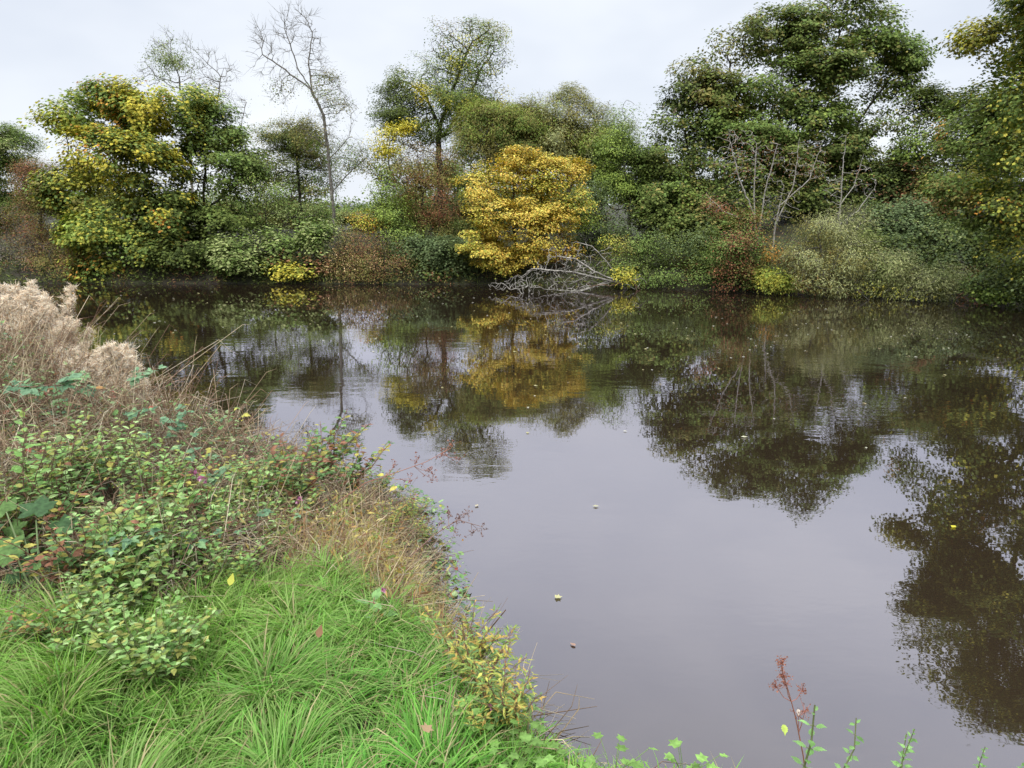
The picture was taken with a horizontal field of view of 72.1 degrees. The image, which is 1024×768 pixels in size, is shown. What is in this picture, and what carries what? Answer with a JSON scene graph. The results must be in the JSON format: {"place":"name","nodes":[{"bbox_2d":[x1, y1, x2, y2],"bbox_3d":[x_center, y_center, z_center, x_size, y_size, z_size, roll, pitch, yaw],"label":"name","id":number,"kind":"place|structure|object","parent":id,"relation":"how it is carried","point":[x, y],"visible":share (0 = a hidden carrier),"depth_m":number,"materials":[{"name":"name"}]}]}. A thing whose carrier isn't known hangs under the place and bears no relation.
{"place":"outdoors","nodes":[
{"label":"outdoors","id":0,"kind":"place"},
{"bbox_2d":[197,217,342,281],"bbox_3d":[-7.882,-4.434,23.305,4.704,2.201,2.617,0,14,0],"label":"sycamore bush","id":1,"kind":"object","parent":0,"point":[241,264],"visible":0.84,"depth_m":23.16,"materials":[{"name":"green plant"}]},
{"bbox_2d":[0,320,561,756],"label":"ground cover","id":2,"kind":"object","parent":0,"point":[115,412],"visible":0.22,"depth_m":4.56,"materials":[{"name":"brown plant"}]},
{"bbox_2d":[171,455,588,754],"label":"dry grass","id":3,"kind":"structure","parent":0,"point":[383,554],"depth_m":3.47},
{"bbox_2d":[382,231,488,282],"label":"laurel bush","id":4,"kind":"object","parent":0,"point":[444,249],"visible":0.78,"depth_m":23.05,"materials":[{"name":"green plant"}]},
{"bbox_2d":[0,284,1023,767],"bbox_3d":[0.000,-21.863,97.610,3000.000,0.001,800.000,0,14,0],"label":"water","id":5,"kind":"structure","parent":0,"point":[674,540],"depth_m":6.55,"materials":[{"name":"liquid"}]},
{"bbox_2d":[488,242,645,294],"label":"fallen dead tree","id":6,"kind":"object","parent":5,"relation":"in","point":[608,280],"visible":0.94,"depth_m":20.99,"materials":[{"name":"grey wood"}]},
{"bbox_2d":[0,181,1023,767],"bbox_3d":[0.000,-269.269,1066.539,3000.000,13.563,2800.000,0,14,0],"label":"ground","id":7,"kind":"structure","parent":0,"point":[190,279],"depth_m":23.29,"materials":[{"name":"plant"}]},
{"bbox_2d":[0,120,49,235],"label":"broadleaf tree","id":8,"kind":"object","parent":7,"relation":"on","point":[11,136],"visible":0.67,"depth_m":28.86,"materials":[{"name":"green plant"}]},
{"bbox_2d":[0,226,56,269],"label":"bramble thicket","id":9,"kind":"object","parent":7,"relation":"on","point":[23,250],"visible":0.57,"depth_m":24.13,"materials":[{"name":"grey plant"}]},
{"bbox_2d":[0,593,70,648],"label":"bramble bush","id":10,"kind":"object","parent":7,"relation":"on","point":[15,623],"visible":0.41,"depth_m":2.49,"materials":[{"name":"green plant"}]},
{"bbox_2d":[0,407,71,554],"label":"nettle","id":11,"kind":"object","parent":7,"relation":"on","point":[17,469],"visible":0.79,"depth_m":3.21,"materials":[{"name":"green plant"}]},
{"bbox_2d":[0,494,78,604],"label":"hogweed","id":12,"kind":"object","parent":7,"relation":"on","point":[40,506],"visible":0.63,"depth_m":2.94,"materials":[{"name":"green plant"}]},
{"bbox_2d":[10,426,82,513],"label":"nettle","id":13,"kind":"object","parent":7,"relation":"on","point":[70,449],"visible":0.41,"depth_m":3.50,"materials":[{"name":"green plant"}]},
{"bbox_2d":[0,373,96,398],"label":"bramble cane","id":14,"kind":"object","parent":7,"relation":"on","point":[25,388],"visible":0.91,"depth_m":4.24,"materials":[{"name":"green plant"}]},
{"bbox_2d":[0,277,97,374],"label":"willowherb","id":15,"kind":"object","parent":7,"relation":"on","point":[27,296],"visible":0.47,"depth_m":6.08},
{"bbox_2d":[0,152,108,274],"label":"hawthorn bush","id":16,"kind":"object","parent":7,"relation":"on","point":[38,232],"visible":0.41,"depth_m":24.17,"materials":[{"name":"brown plant"}]},
{"bbox_2d":[0,477,109,568],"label":"bramble bush","id":17,"kind":"object","parent":7,"relation":"on","point":[68,506],"visible":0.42,"depth_m":3.17,"materials":[{"name":"green plant"}]},
{"bbox_2d":[3,585,106,643],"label":"bramble bush","id":18,"kind":"object","parent":7,"relation":"on","point":[38,626],"visible":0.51,"depth_m":2.48,"materials":[{"name":"green plant"}]},
{"bbox_2d":[9,242,106,281],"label":"bush","id":19,"kind":"object","parent":7,"relation":"on","point":[73,257],"visible":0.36,"depth_m":23.33,"materials":[{"name":"brown plant"}]},
{"bbox_2d":[1,436,130,513],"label":"bramble bush","id":20,"kind":"object","parent":7,"relation":"on","point":[101,471],"visible":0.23,"depth_m":3.60,"materials":[{"name":"green plant"}]},
{"bbox_2d":[0,492,153,588],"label":"bramble bush","id":21,"kind":"object","parent":7,"relation":"on","point":[63,557],"visible":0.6,"depth_m":2.80,"materials":[{"name":"green plant"}]},
{"bbox_2d":[57,446,98,535],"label":"nettle","id":22,"kind":"object","parent":7,"relation":"on","point":[65,472],"visible":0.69,"depth_m":3.48,"materials":[{"name":"green plant"}]},
{"bbox_2d":[51,570,116,637],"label":"nettle","id":23,"kind":"object","parent":7,"relation":"on","point":[76,603],"visible":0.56,"depth_m":2.54,"materials":[{"name":"green plant"}]},
{"bbox_2d":[46,593,126,661],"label":"nettle","id":24,"kind":"object","parent":7,"relation":"on","point":[53,645],"visible":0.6,"depth_m":2.42,"materials":[{"name":"green plant"}]},
{"bbox_2d":[64,582,124,647],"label":"nettle","id":25,"kind":"object","parent":7,"relation":"on","point":[91,619],"visible":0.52,"depth_m":2.46,"materials":[{"name":"green plant"}]},
{"bbox_2d":[76,434,120,506],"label":"nettle","id":26,"kind":"object","parent":7,"relation":"on","point":[103,459],"visible":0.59,"depth_m":3.73,"materials":[{"name":"green plant"}]},
{"bbox_2d":[71,410,139,500],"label":"nettle","id":27,"kind":"object","parent":7,"relation":"on","point":[105,432],"visible":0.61,"depth_m":3.81,"materials":[{"name":"green plant"}]},
{"bbox_2d":[53,504,160,569],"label":"nettle","id":28,"kind":"object","parent":7,"relation":"on","point":[101,530],"visible":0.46,"depth_m":2.88,"materials":[{"name":"green plant"}]},
{"bbox_2d":[55,534,161,622],"bbox_3d":[-1.492,0.789,2.675,0.359,0.324,0.343,1,14,6],"label":"nettle","id":29,"kind":"object","parent":7,"relation":"on","point":[136,583],"visible":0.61,"depth_m":2.71,"materials":[{"name":"green plant"}]},
{"bbox_2d":[79,540,138,611],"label":"nettle","id":30,"kind":"object","parent":7,"relation":"on","point":[114,572],"visible":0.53,"depth_m":2.69,"materials":[{"name":"green plant"}]},
{"bbox_2d":[61,533,156,597],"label":"nettle","id":31,"kind":"object","parent":7,"relation":"on","point":[150,558],"visible":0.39,"depth_m":2.77,"materials":[{"name":"green plant"}]},
{"bbox_2d":[49,340,178,456],"bbox_3d":[-3.151,0.120,5.533,1.044,1.019,0.697,2,14,9],"label":"willowherb","id":32,"kind":"object","parent":7,"relation":"on","point":[118,350],"visible":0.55,"depth_m":5.38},
{"bbox_2d":[70,600,168,682],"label":"nettle","id":33,"kind":"object","parent":7,"relation":"on","point":[110,643],"visible":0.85,"depth_m":2.33,"materials":[{"name":"green plant"}]},
{"bbox_2d":[16,72,223,283],"bbox_3d":[-13.150,-6.871,23.722,6.617,6.763,4.190,0,14,0],"label":"maple tree","id":34,"kind":"object","parent":7,"relation":"on","point":[87,226],"visible":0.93,"depth_m":23.09,"materials":[{"name":"green plant"}]},
{"bbox_2d":[57,527,208,565],"bbox_3d":[-1.586,0.675,2.884,0.624,0.201,0.312,-5,15,-19],"label":"bramble cane","id":35,"kind":"object","parent":7,"relation":"on","point":[132,540],"visible":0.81,"depth_m":2.84,"materials":[{"name":"green plant"}]},
{"bbox_2d":[97,538,176,614],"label":"nettle","id":36,"kind":"object","parent":7,"relation":"on","point":[149,595],"visible":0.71,"depth_m":2.74,"materials":[{"name":"green plant"}]},
{"bbox_2d":[85,486,195,562],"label":"nettle","id":37,"kind":"object","parent":7,"relation":"on","point":[119,511],"visible":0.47,"depth_m":3.01,"materials":[{"name":"green plant"}]},
{"bbox_2d":[100,441,181,498],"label":"nettle","id":38,"kind":"object","parent":7,"relation":"on","point":[127,470],"visible":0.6,"depth_m":3.59,"materials":[{"name":"green plant"}]},
{"bbox_2d":[94,593,188,657],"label":"nettle","id":39,"kind":"object","parent":7,"relation":"on","point":[119,633],"visible":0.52,"depth_m":2.40,"materials":[{"name":"green plant"}]},
{"bbox_2d":[90,473,210,545],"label":"nettle","id":40,"kind":"object","parent":7,"relation":"on","point":[181,495],"visible":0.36,"depth_m":3.21,"materials":[{"name":"green plant"}]},
{"bbox_2d":[114,437,188,498],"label":"nettle","id":41,"kind":"object","parent":7,"relation":"on","point":[166,460],"visible":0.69,"depth_m":3.57,"materials":[{"name":"green plant"}]},
{"bbox_2d":[113,462,190,522],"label":"bramble bush","id":42,"kind":"object","parent":7,"relation":"on","point":[154,489],"visible":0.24,"depth_m":3.55,"materials":[{"name":"green plant"}]},
{"bbox_2d":[117,509,198,586],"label":"nettle","id":43,"kind":"object","parent":7,"relation":"on","point":[164,545],"visible":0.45,"depth_m":2.99,"materials":[{"name":"green plant"}]},
{"bbox_2d":[120,627,205,683],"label":"nettle","id":44,"kind":"object","parent":7,"relation":"on","point":[153,660],"visible":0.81,"depth_m":2.32,"materials":[{"name":"green plant"}]},
{"bbox_2d":[128,602,208,681],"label":"nettle","id":45,"kind":"object","parent":7,"relation":"on","point":[176,663],"visible":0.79,"depth_m":2.38,"materials":[{"name":"green plant"}]},
{"bbox_2d":[119,460,218,529],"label":"bramble bush","id":46,"kind":"object","parent":7,"relation":"on","point":[188,484],"visible":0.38,"depth_m":3.53,"materials":[{"name":"green plant"}]},
{"bbox_2d":[130,584,222,649],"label":"nettle","id":47,"kind":"object","parent":7,"relation":"on","point":[205,624],"visible":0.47,"depth_m":2.56,"materials":[{"name":"green plant"}]},
{"bbox_2d":[123,406,240,485],"bbox_3d":[-1.959,0.365,4.199,0.895,0.366,0.235,8,16,30],"label":"bramble cane","id":48,"kind":"object","parent":7,"relation":"on","point":[163,419],"visible":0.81,"depth_m":4.18,"materials":[{"name":"green plant"}]},
{"bbox_2d":[131,24,251,192],"bbox_3d":[-14.442,-11.443,32.179,5.425,8.985,2.901,0,14,0],"label":"sparse tree","id":49,"kind":"object","parent":7,"relation":"on","point":[170,60],"visible":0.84,"depth_m":31.48,"materials":[{"name":"green plant"}]},
{"bbox_2d":[159,526,223,591],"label":"nettle","id":50,"kind":"object","parent":7,"relation":"on","point":[192,562],"visible":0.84,"depth_m":3.00,"materials":[{"name":"green plant"}]},
{"bbox_2d":[131,82,275,279],"bbox_3d":[-10.535,-7.012,24.336,4.529,6.738,4.781,0,14,0],"label":"maple tree","id":51,"kind":"object","parent":7,"relation":"on","point":[207,220],"visible":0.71,"depth_m":24.00,"materials":[{"name":"green plant"}]},
{"bbox_2d":[0,295,420,591],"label":"bare stalks","id":52,"kind":"object","parent":7,"relation":"on","point":[51,340],"visible":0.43,"depth_m":4.57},
{"bbox_2d":[212,539,271,581],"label":"nettle","id":53,"kind":"object","parent":7,"relation":"on","point":[239,566],"visible":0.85,"depth_m":3.12,"materials":[{"name":"green plant"}]},
{"bbox_2d":[216,451,303,501],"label":"bramble bush","id":54,"kind":"object","parent":7,"relation":"on","point":[285,470],"visible":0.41,"depth_m":4.15,"materials":[{"name":"green plant"}]},
{"bbox_2d":[256,260,318,282],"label":"sycamore bush","id":55,"kind":"object","parent":7,"relation":"on","point":[294,272],"visible":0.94,"depth_m":22.89,"materials":[{"name":"yellow plant"}]},
{"bbox_2d":[225,170,355,256],"bbox_3d":[-7.803,-5.998,24.766,4.880,3.351,2.308,0,14,0],"label":"bush","id":56,"kind":"object","parent":7,"relation":"on","point":[300,217],"visible":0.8,"depth_m":24.68,"materials":[{"name":"green plant"}]},
{"bbox_2d":[242,169,340,217],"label":"background tree","id":57,"kind":"object","parent":7,"relation":"on","point":[305,196],"visible":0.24,"depth_m":38.48,"materials":[{"name":"green plant"}]},
{"bbox_2d":[247,202,337,228],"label":"hedge","id":58,"kind":"object","parent":7,"relation":"on","point":[318,215],"visible":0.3,"depth_m":32.64,"materials":[{"name":"green plant"}]},
{"bbox_2d":[256,429,335,504],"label":"bramble bush","id":59,"kind":"object","parent":7,"relation":"on","point":[313,478],"visible":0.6,"depth_m":4.30,"materials":[{"name":"green plant"}]},
{"bbox_2d":[246,107,346,235],"bbox_3d":[-8.882,-8.603,28.756,4.334,5.141,3.187,0,14,0],"label":"ivy clad tree","id":60,"kind":"object","parent":7,"relation":"on","point":[282,141],"visible":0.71,"depth_m":28.39,"materials":[{"name":"green plant"}]},
{"bbox_2d":[246,0,376,237],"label":"tall tree","id":61,"kind":"object","parent":7,"relation":"on","point":[327,145],"visible":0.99,"depth_m":26.27,"materials":[{"name":"grey plant"}]},
{"bbox_2d":[261,410,371,481],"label":"bramble bush","id":62,"kind":"object","parent":7,"relation":"on","point":[324,450],"visible":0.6,"depth_m":5.26,"materials":[{"name":"green plant"}]},
{"bbox_2d":[296,433,392,498],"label":"bramble bush","id":63,"kind":"object","parent":7,"relation":"on","point":[355,466],"visible":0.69,"depth_m":5.16,"materials":[{"name":"green plant"}]},
{"bbox_2d":[0,305,689,767],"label":"dry stems","id":64,"kind":"object","parent":7,"relation":"on","point":[252,543],"visible":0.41,"depth_m":4.07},
{"bbox_2d":[318,228,417,284],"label":"bramble thicket","id":65,"kind":"object","parent":7,"relation":"on","point":[352,255],"visible":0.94,"depth_m":23.17,"materials":[{"name":"brown plant"}]},
{"bbox_2d":[0,527,744,767],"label":"grass","id":66,"kind":"structure","parent":7,"relation":"on","point":[260,662],"depth_m":2.32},
{"bbox_2d":[464,640,536,730],"bbox_3d":[-0.030,0.998,2.300,0.237,0.321,0.279,1,14,4],"label":"loosestrife","id":67,"kind":"object","parent":66,"relation":"on","point":[488,679],"visible":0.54,"depth_m":2.23,"materials":[{"name":"yellow plant"}]},
{"bbox_2d":[342,167,429,258],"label":"bush","id":68,"kind":"object","parent":7,"relation":"on","point":[381,220],"visible":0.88,"depth_m":24.16,"materials":[{"name":"green plant"}]},
{"bbox_2d":[362,117,421,233],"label":"broadleaf tree","id":69,"kind":"object","parent":7,"relation":"on","point":[396,131],"visible":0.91,"depth_m":26.52,"materials":[{"name":"yellow plant"}]},
{"bbox_2d":[354,149,468,215],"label":"background tree","id":70,"kind":"object","parent":7,"relation":"on","point":[377,168],"visible":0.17,"depth_m":36.18,"materials":[{"name":"green plant"}]},
{"bbox_2d":[5,175,821,213],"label":"distant wood","id":71,"kind":"object","parent":7,"relation":"on","point":[338,206],"visible":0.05,"depth_m":245.35,"materials":[{"name":"green plant"}]},
{"bbox_2d":[386,137,469,241],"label":"hawthorn bush","id":72,"kind":"object","parent":7,"relation":"on","point":[420,218],"visible":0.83,"depth_m":24.90,"materials":[{"name":"brown plant"}]},
{"bbox_2d":[364,15,517,230],"bbox_3d":[-2.905,-10.525,29.249,6.576,8.645,4.238,0,14,0],"label":"tall tree","id":73,"kind":"object","parent":7,"relation":"on","point":[453,99],"visible":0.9,"depth_m":28.51,"materials":[{"name":"green plant"}]},
{"bbox_2d":[422,600,504,678],"bbox_3d":[-0.171,0.968,2.515,0.292,0.304,0.248,-3,14,-11],"label":"loosestrife","id":74,"kind":"object","parent":7,"relation":"on","point":[480,644],"visible":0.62,"depth_m":2.53,"materials":[{"name":"yellow plant"}]},
{"bbox_2d":[426,142,513,213],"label":"background tree","id":75,"kind":"object","parent":7,"relation":"on","point":[464,185],"visible":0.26,"depth_m":34.07,"materials":[{"name":"green plant"}]},
{"bbox_2d":[432,706,529,765],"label":"buttercup plant","id":76,"kind":"object","parent":7,"relation":"on","point":[475,739],"visible":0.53,"depth_m":2.18,"materials":[{"name":"green plant"}]},
{"bbox_2d":[454,681,509,734],"bbox_3d":[-0.102,1.073,2.239,0.156,0.204,0.174,-11,18,-38],"label":"loosestrife","id":77,"kind":"object","parent":7,"relation":"on","point":[481,717],"visible":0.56,"depth_m":2.22,"materials":[{"name":"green plant"}]},
{"bbox_2d":[447,624,531,697],"bbox_3d":[-0.081,0.985,2.422,0.283,0.303,0.198,-5,15,-19],"label":"loosestrife","id":78,"kind":"object","parent":7,"relation":"on","point":[472,672],"visible":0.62,"depth_m":2.41,"materials":[{"name":"yellow plant"}]},
{"bbox_2d":[436,95,552,235],"bbox_3d":[-0.688,-8.161,26.889,4.471,5.297,2.642,0,14,0],"label":"willow tree","id":79,"kind":"object","parent":7,"relation":"on","point":[474,137],"visible":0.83,"depth_m":25.95,"materials":[{"name":"green plant"}]},
{"bbox_2d":[0,173,1021,300],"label":"far bank","id":80,"kind":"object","parent":7,"relation":"on","point":[337,277],"visible":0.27,"depth_m":23.17,"materials":[{"name":"green plant"}]},
{"bbox_2d":[482,665,545,736],"bbox_3d":[0.013,1.048,2.255,0.178,0.245,0.238,18,21,29],"label":"loosestrife","id":81,"kind":"object","parent":7,"relation":"on","point":[514,712],"visible":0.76,"depth_m":2.21,"materials":[{"name":"yellow plant"}]},
{"bbox_2d":[482,718,560,767],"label":"buttercup plant","id":82,"kind":"object","parent":7,"relation":"on","point":[535,741],"visible":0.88,"depth_m":2.13,"materials":[{"name":"green plant"}]},
{"bbox_2d":[448,144,604,278],"bbox_3d":[0.532,-5.540,22.608,5.238,4.171,3.128,0,14,0],"label":"golden bush","id":83,"kind":"object","parent":7,"relation":"on","point":[492,251],"visible":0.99,"depth_m":22.49,"materials":[{"name":"yellow plant"}]},
{"bbox_2d":[449,184,615,232],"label":"hedge","id":84,"kind":"object","parent":7,"relation":"on","point":[463,198],"visible":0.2,"depth_m":31.49,"materials":[{"name":"green plant"}]},
{"bbox_2d":[507,721,575,767],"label":"buttercup plant","id":85,"kind":"object","parent":7,"relation":"on","point":[540,761],"visible":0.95,"depth_m":2.12,"materials":[{"name":"green plant"}]},
{"bbox_2d":[496,80,640,228],"bbox_3d":[2.165,-8.772,27.529,5.958,5.696,3.381,0,14,0],"label":"willow tree","id":86,"kind":"object","parent":7,"relation":"on","point":[576,136],"visible":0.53,"depth_m":26.66,"materials":[{"name":"green plant"}]},
{"bbox_2d":[553,171,641,253],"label":"laurel bush","id":87,"kind":"object","parent":7,"relation":"on","point":[606,225],"visible":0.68,"depth_m":24.76,"materials":[{"name":"green plant"}]},
{"bbox_2d":[582,732,657,767],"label":"buttercup plant","id":88,"kind":"object","parent":7,"relation":"on","point":[633,763],"visible":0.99,"depth_m":2.13,"materials":[{"name":"green plant"}]},
{"bbox_2d":[592,99,662,239],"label":"slender tree","id":89,"kind":"object","parent":7,"relation":"on","point":[620,184],"visible":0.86,"depth_m":25.54,"materials":[{"name":"green plant"}]},
{"bbox_2d":[619,73,722,246],"bbox_3d":[5.776,-8.040,25.545,3.899,6.261,4.175,0,14,0],"label":"sycamore tree","id":90,"kind":"object","parent":7,"relation":"on","point":[674,199],"visible":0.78,"depth_m":25.20,"materials":[{"name":"green plant"}]},
{"bbox_2d":[664,738,729,767],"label":"buttercup plant","id":91,"kind":"object","parent":7,"relation":"on","point":[676,743],"visible":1,"depth_m":2.16,"materials":[{"name":"green plant"}]},
{"bbox_2d":[649,128,781,202],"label":"background tree","id":92,"kind":"object","parent":7,"relation":"on","point":[691,148],"visible":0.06,"depth_m":36.00,"materials":[{"name":"green plant"}]},
{"bbox_2d":[697,204,796,293],"bbox_3d":[6.901,-3.868,20.613,2.736,2.758,2.002,0,14,0],"label":"bush","id":93,"kind":"object","parent":7,"relation":"on","point":[736,252],"visible":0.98,"depth_m":20.43,"materials":[{"name":"green plant"}]},
{"bbox_2d":[697,128,833,261],"bbox_3d":[7.471,-5.181,20.803,4.119,4.502,2.379,0,14,0],"label":"dead shrub","id":94,"kind":"object","parent":7,"relation":"on","point":[776,219],"visible":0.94,"depth_m":20.67,"materials":[{"name":"grey plant"}]},
{"bbox_2d":[749,266,810,295],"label":"bush","id":95,"kind":"object","parent":7,"relation":"on","point":[773,281],"visible":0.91,"depth_m":19.84,"materials":[{"name":"yellow plant"}]},
{"bbox_2d":[768,656,810,763],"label":"meadowsweet stalk","id":96,"kind":"object","parent":7,"relation":"on","point":[784,728],"visible":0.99,"depth_m":1.85,"materials":[{"name":"brown plant"}]},
{"bbox_2d":[664,0,938,233],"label":"sycamore tree","id":97,"kind":"object","parent":7,"relation":"on","point":[798,34],"visible":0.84,"depth_m":25.27,"materials":[{"name":"green plant"}]},
{"bbox_2d":[791,705,826,767],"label":"nettle","id":98,"kind":"object","parent":7,"relation":"on","point":[809,751],"visible":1,"depth_m":1.76,"materials":[{"name":"green plant"}]},
{"bbox_2d":[771,198,940,300],"bbox_3d":[9.385,-3.657,19.460,4.250,2.888,2.596,0,14,0],"label":"willow scrub","id":99,"kind":"object","parent":7,"relation":"on","point":[819,262],"visible":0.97,"depth_m":19.27,"materials":[{"name":"green plant"}]},
{"bbox_2d":[846,192,1023,277],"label":"bramble thicket","id":100,"kind":"object","parent":7,"relation":"on","point":[918,230],"visible":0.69,"depth_m":20.94,"materials":[{"name":"green plant"}]},
{"bbox_2d":[847,79,1023,204],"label":"sycamore tree","id":101,"kind":"object","parent":7,"relation":"on","point":[904,165],"visible":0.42,"depth_m":24.67,"materials":[{"name":"green plant"}]},
{"bbox_2d":[896,254,977,302],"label":"willow scrub","id":102,"kind":"object","parent":7,"relation":"on","point":[942,282],"visible":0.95,"depth_m":18.49,"materials":[{"name":"green plant"}]},
{"bbox_2d":[913,0,1023,279],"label":"overhanging tree","id":103,"kind":"object","parent":7,"relation":"on","point":[971,192],"visible":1,"depth_m":16.12,"materials":[{"name":"green plant"}]},
{"bbox_2d":[957,262,1023,306],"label":"bramble thicket","id":104,"kind":"object","parent":7,"relation":"on","point":[988,293],"visible":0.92,"depth_m":17.55,"materials":[{"name":"green plant"}]},
{"bbox_2d":[0,0,1023,204],"label":"sky","id":105,"kind":"structure","parent":0,"point":[619,50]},
{"bbox_2d":[589,222,736,289],"bbox_3d":[4.736,-4.029,22.038,4.441,2.055,3.197,0,14,0],"label":"bramble thicket","id":106,"kind":"object","parent":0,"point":[691,250],"visible":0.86,"depth_m":21.92,"materials":[{"name":"green plant"}]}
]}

